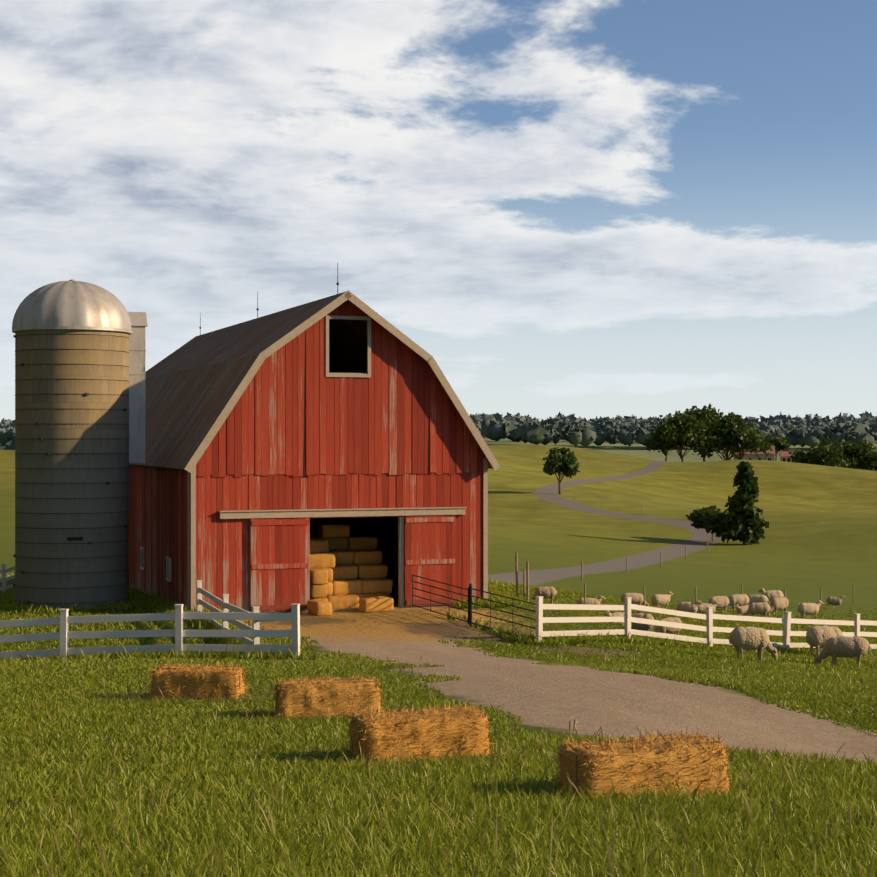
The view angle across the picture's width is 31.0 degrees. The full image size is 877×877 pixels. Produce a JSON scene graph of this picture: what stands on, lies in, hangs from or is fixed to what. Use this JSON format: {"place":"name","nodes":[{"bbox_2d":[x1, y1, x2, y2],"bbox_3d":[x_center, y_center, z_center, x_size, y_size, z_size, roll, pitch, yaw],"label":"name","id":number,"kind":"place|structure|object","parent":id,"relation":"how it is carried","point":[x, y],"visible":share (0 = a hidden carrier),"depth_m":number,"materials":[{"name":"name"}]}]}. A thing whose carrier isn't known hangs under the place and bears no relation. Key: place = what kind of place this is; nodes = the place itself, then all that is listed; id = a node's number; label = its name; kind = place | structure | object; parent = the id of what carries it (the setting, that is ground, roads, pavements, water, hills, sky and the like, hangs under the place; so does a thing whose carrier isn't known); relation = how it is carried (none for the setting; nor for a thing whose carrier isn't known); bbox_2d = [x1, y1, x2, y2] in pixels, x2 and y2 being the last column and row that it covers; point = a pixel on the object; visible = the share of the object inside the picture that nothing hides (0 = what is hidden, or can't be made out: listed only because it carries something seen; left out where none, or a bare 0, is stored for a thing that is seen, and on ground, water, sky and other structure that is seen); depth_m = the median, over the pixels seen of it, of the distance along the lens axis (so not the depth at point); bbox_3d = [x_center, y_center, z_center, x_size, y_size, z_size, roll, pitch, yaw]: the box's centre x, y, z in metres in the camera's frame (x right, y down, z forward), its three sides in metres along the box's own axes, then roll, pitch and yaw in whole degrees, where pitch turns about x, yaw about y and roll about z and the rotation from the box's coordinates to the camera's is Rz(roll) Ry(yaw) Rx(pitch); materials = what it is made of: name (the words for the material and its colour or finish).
{"place":"outdoors","nodes":[
{"label":"outdoors","id":0,"kind":"place"},
{"bbox_2d":[0,573,876,876],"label":"grass field","id":1,"kind":"structure","parent":0,"point":[520,811],"depth_m":11.44,"materials":[{"name":"green plant"}]},
{"bbox_2d":[0,436,876,762],"bbox_3d":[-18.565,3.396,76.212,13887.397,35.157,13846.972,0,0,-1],"label":"ground","id":2,"kind":"structure","parent":0,"point":[606,510],"depth_m":112.13,"materials":[{"name":"green plant"}]},
{"bbox_2d":[0,564,14,593],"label":"fence","id":3,"kind":"object","parent":2,"relation":"on","point":[3,579],"visible":0.35,"depth_m":60.29,"materials":[{"name":"white paint"}]},
{"bbox_2d":[12,279,147,608],"bbox_3d":[-10.893,0.299,47.054,3.516,10.080,3.549,0,0,25],"label":"silo","id":4,"kind":"object","parent":2,"relation":"on","point":[80,398],"visible":0.98,"depth_m":45.66,"materials":[{"name":"concrete"}]},
{"bbox_2d":[0,580,299,658],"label":"fence","id":5,"kind":"object","parent":2,"relation":"on","point":[178,632],"visible":0.94,"depth_m":31.52,"materials":[{"name":"white paint"}]},
{"bbox_2d":[148,661,247,701],"bbox_3d":[-3.102,3.188,20.420,1.284,0.597,0.659,0,0,3],"label":"hay bale","id":6,"kind":"object","parent":2,"relation":"on","point":[176,681],"visible":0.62,"depth_m":20.18,"materials":[{"name":"plant"}]},
{"bbox_2d":[129,263,487,612],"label":"barn","id":7,"kind":"structure","parent":2,"relation":"on","point":[385,449],"depth_m":46.23,"materials":[{"name":"red wood"}]},
{"bbox_2d":[129,290,500,472],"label":"barn roof","id":8,"kind":"structure","parent":7,"relation":"attached to","point":[195,387],"depth_m":49.19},
{"bbox_2d":[272,674,384,719],"bbox_3d":[-1.243,2.946,17.738,1.275,0.596,0.654,0,0,-13],"label":"hay bale","id":9,"kind":"object","parent":2,"relation":"on","point":[333,696],"visible":0.79,"depth_m":17.51,"materials":[{"name":"plant"}]},
{"bbox_2d":[307,523,393,615],"bbox_3d":[-2.767,3.842,47.001,3.016,2.455,3.952,0,0,-20],"label":"hay stack","id":10,"kind":"object","parent":2,"relation":"on","point":[354,576],"visible":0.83,"depth_m":47.17,"materials":[{"name":"plant"}]},
{"bbox_2d":[344,701,496,764],"bbox_3d":[-0.156,2.577,13.551,1.267,0.603,0.667,0,0,-19],"label":"hay bale","id":11,"kind":"object","parent":2,"relation":"on","point":[437,732],"visible":0.79,"depth_m":13.36,"materials":[{"name":"plant"}]},
{"bbox_2d":[0,586,876,661],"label":"rank grass","id":12,"kind":"structure","parent":2,"relation":"on","point":[152,602],"depth_m":42.43,"materials":[{"name":"green plant"}]},
{"bbox_2d":[412,574,471,626],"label":"gate","id":13,"kind":"structure","parent":2,"relation":"on","point":[430,600],"depth_m":44.45,"materials":[{"name":"metal"}]},
{"bbox_2d":[468,583,535,637],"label":"gate","id":14,"kind":"structure","parent":13,"relation":"attached to","point":[490,600],"depth_m":42.02,"materials":[{"name":"metal"}]},
{"bbox_2d":[35,604,869,829],"bbox_3d":[0.145,3.900,29.570,14.510,3.104,40.381,0,0,-11],"label":"loose straw","id":15,"kind":"object","parent":2,"relation":"on","point":[265,695],"visible":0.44,"depth_m":19.61,"materials":[{"name":"yellow plant"}]},
{"bbox_2d":[530,587,556,603],"bbox_3d":[3.647,5.456,54.833,0.961,0.627,0.435,0,0,-4],"label":"sheep","id":16,"kind":"object","parent":2,"relation":"on","point":[548,592],"visible":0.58,"depth_m":54.70},
{"bbox_2d":[543,447,579,493],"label":"lone tree","id":17,"kind":"object","parent":2,"relation":"on","point":[563,461],"visible":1,"depth_m":247.19,"materials":[{"name":"green plant"}]},
{"bbox_2d":[576,595,605,604],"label":"sheep","id":18,"kind":"object","parent":2,"relation":"on","point":[593,601],"visible":0.58,"depth_m":61.43},
{"bbox_2d":[604,610,623,624],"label":"sheep","id":19,"kind":"object","parent":2,"relation":"on","point":[607,613],"visible":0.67,"depth_m":48.05},
{"bbox_2d":[620,593,649,606],"bbox_3d":[7.899,6.553,63.500,1.217,0.703,0.458,0,0,-8],"label":"sheep","id":20,"kind":"object","parent":2,"relation":"on","point":[637,598],"visible":0.65,"depth_m":63.34},
{"bbox_2d":[622,613,655,638],"bbox_3d":[5.584,5.287,44.346,1.079,0.782,0.435,0,0,25],"label":"sheep","id":21,"kind":"object","parent":2,"relation":"on","point":[641,626],"visible":0.4,"depth_m":44.14},
{"bbox_2d":[553,727,735,803],"bbox_3d":[1.467,2.389,11.269,1.278,0.601,0.674,0,0,-18],"label":"hay bale","id":22,"kind":"object","parent":2,"relation":"on","point":[692,761],"visible":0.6,"depth_m":11.07,"materials":[{"name":"plant"}]},
{"bbox_2d":[651,592,672,608],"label":"sheep","id":23,"kind":"object","parent":2,"relation":"on","point":[659,599],"visible":0.98,"depth_m":64.17},
{"bbox_2d":[644,434,686,460],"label":"tree grove","id":24,"kind":"object","parent":2,"relation":"on","point":[654,449],"visible":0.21,"depth_m":480.61,"materials":[{"name":"green plant"}]},
{"bbox_2d":[654,617,681,638],"bbox_3d":[6.553,5.501,45.346,1.033,0.718,0.380,0,0,-21],"label":"sheep","id":25,"kind":"object","parent":2,"relation":"on","point":[664,629],"visible":0.4,"depth_m":45.23},
{"bbox_2d":[646,411,716,461],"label":"tree grove","id":26,"kind":"object","parent":2,"relation":"on","point":[687,430],"visible":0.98,"depth_m":452.53,"materials":[{"name":"green plant"}]},
{"bbox_2d":[515,534,853,612],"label":"fence posts","id":27,"kind":"object","parent":2,"relation":"on","point":[527,570],"visible":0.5,"depth_m":58.66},
{"bbox_2d":[677,600,702,612],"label":"sheep","id":28,"kind":"object","parent":2,"relation":"on","point":[691,607],"visible":0.77,"depth_m":63.34},
{"bbox_2d":[677,403,727,461],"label":"tree grove","id":29,"kind":"object","parent":2,"relation":"on","point":[708,414],"visible":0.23,"depth_m":467.15,"materials":[{"name":"green plant"}]},
{"bbox_2d":[685,505,724,540],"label":"tree","id":30,"kind":"object","parent":2,"relation":"on","point":[695,516],"visible":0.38,"depth_m":165.75,"materials":[{"name":"green plant"}]},
{"bbox_2d":[535,596,876,651],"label":"fence","id":31,"kind":"object","parent":2,"relation":"on","point":[627,619],"visible":0.85,"depth_m":43.30,"materials":[{"name":"white paint"}]},
{"bbox_2d":[697,601,719,613],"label":"sheep","id":32,"kind":"object","parent":2,"relation":"on","point":[701,608],"visible":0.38,"depth_m":64.32},
{"bbox_2d":[701,509,731,542],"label":"bush","id":33,"kind":"object","parent":2,"relation":"on","point":[713,519],"visible":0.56,"depth_m":161.78,"materials":[{"name":"green plant"}]},
{"bbox_2d":[708,596,728,613],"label":"sheep","id":34,"kind":"object","parent":2,"relation":"on","point":[723,601],"visible":0.62,"depth_m":65.39},
{"bbox_2d":[692,412,764,460],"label":"tree grove","id":35,"kind":"object","parent":2,"relation":"on","point":[740,438],"visible":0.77,"depth_m":456.40,"materials":[{"name":"green plant"}]},
{"bbox_2d":[723,594,748,610],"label":"sheep","id":36,"kind":"object","parent":2,"relation":"on","point":[739,600],"visible":0.71,"depth_m":69.16},
{"bbox_2d":[735,604,748,613],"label":"sheep","id":37,"kind":"object","parent":2,"relation":"on","point":[743,609],"visible":0.56,"depth_m":67.68},
{"bbox_2d":[719,461,768,544],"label":"tall tree","id":38,"kind":"object","parent":2,"relation":"on","point":[747,523],"visible":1,"depth_m":159.18,"materials":[{"name":"green plant"}]},
{"bbox_2d":[724,418,773,459],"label":"tree grove","id":39,"kind":"object","parent":2,"relation":"on","point":[764,448],"visible":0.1,"depth_m":473.52,"materials":[{"name":"green plant"}]},
{"bbox_2d":[729,626,777,660],"bbox_3d":[8.095,5.288,40.608,1.314,0.934,0.550,0,0,-9],"label":"sheep","id":40,"kind":"object","parent":2,"relation":"on","point":[747,638],"visible":0.96,"depth_m":40.41},
{"bbox_2d":[733,446,775,460],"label":"farmhouse","id":41,"kind":"object","parent":2,"relation":"on","point":[751,456],"visible":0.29,"depth_m":497.09,"materials":[{"name":"red"}]},
{"bbox_2d":[743,602,770,616],"bbox_3d":[12.784,6.937,63.405,1.112,0.729,0.423,0,0,5],"label":"sheep","id":42,"kind":"object","parent":2,"relation":"on","point":[759,608],"visible":0.81,"depth_m":63.25},
{"bbox_2d":[747,595,768,604],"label":"sheep","id":43,"kind":"object","parent":2,"relation":"on","point":[757,598],"visible":0.5,"depth_m":72.48},
{"bbox_2d":[758,588,783,605],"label":"sheep","id":44,"kind":"object","parent":2,"relation":"on","point":[770,594],"visible":0.67,"depth_m":76.10},
{"bbox_2d":[765,432,790,460],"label":"tree","id":45,"kind":"object","parent":2,"relation":"on","point":[781,443],"depth_m":519.15,"materials":[{"name":"green plant"}]},
{"bbox_2d":[767,596,788,615],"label":"sheep","id":46,"kind":"object","parent":2,"relation":"on","point":[779,603],"visible":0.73,"depth_m":67.84},
{"bbox_2d":[779,449,795,461],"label":"house","id":47,"kind":"structure","parent":2,"relation":"on","point":[784,456],"depth_m":505.08,"materials":[{"name":"red"}]},
{"bbox_2d":[797,600,823,618],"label":"sheep","id":48,"kind":"object","parent":2,"relation":"on","point":[807,608],"visible":0.9,"depth_m":66.02},
{"bbox_2d":[788,441,857,467],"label":"tree","id":49,"kind":"object","parent":2,"relation":"on","point":[824,455],"visible":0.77,"depth_m":428.06,"materials":[{"name":"green plant"}]},
{"bbox_2d":[806,626,842,657],"bbox_3d":[11.152,5.852,45.206,1.447,0.982,0.622,0,0,-18],"label":"sheep","id":50,"kind":"object","parent":2,"relation":"on","point":[817,637],"visible":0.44,"depth_m":44.93},
{"bbox_2d":[826,595,844,604],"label":"sheep","id":51,"kind":"object","parent":2,"relation":"on","point":[834,600],"visible":0.96,"depth_m":79.29},
{"bbox_2d":[811,434,864,468],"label":"tree","id":52,"kind":"object","parent":2,"relation":"on","point":[845,446],"visible":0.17,"depth_m":437.77,"materials":[{"name":"green plant"}]},
{"bbox_2d":[813,636,870,667],"bbox_3d":[10.615,5.624,41.538,1.469,0.874,0.609,0,0,11],"label":"sheep","id":53,"kind":"object","parent":2,"relation":"on","point":[858,647],"visible":0.9,"depth_m":41.33},
{"bbox_2d":[841,437,876,470],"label":"tree","id":54,"kind":"object","parent":2,"relation":"on","point":[866,451],"visible":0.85,"depth_m":432.76,"materials":[{"name":"green plant"}]},
{"bbox_2d":[0,411,876,449],"bbox_3d":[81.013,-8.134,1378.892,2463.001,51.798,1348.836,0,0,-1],"label":"distant trees","id":55,"kind":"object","parent":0,"point":[808,430],"depth_m":1180.34,"materials":[{"name":"green plant"}]},
{"bbox_2d":[0,0,876,420],"label":"sky","id":56,"kind":"structure","parent":0,"point":[589,209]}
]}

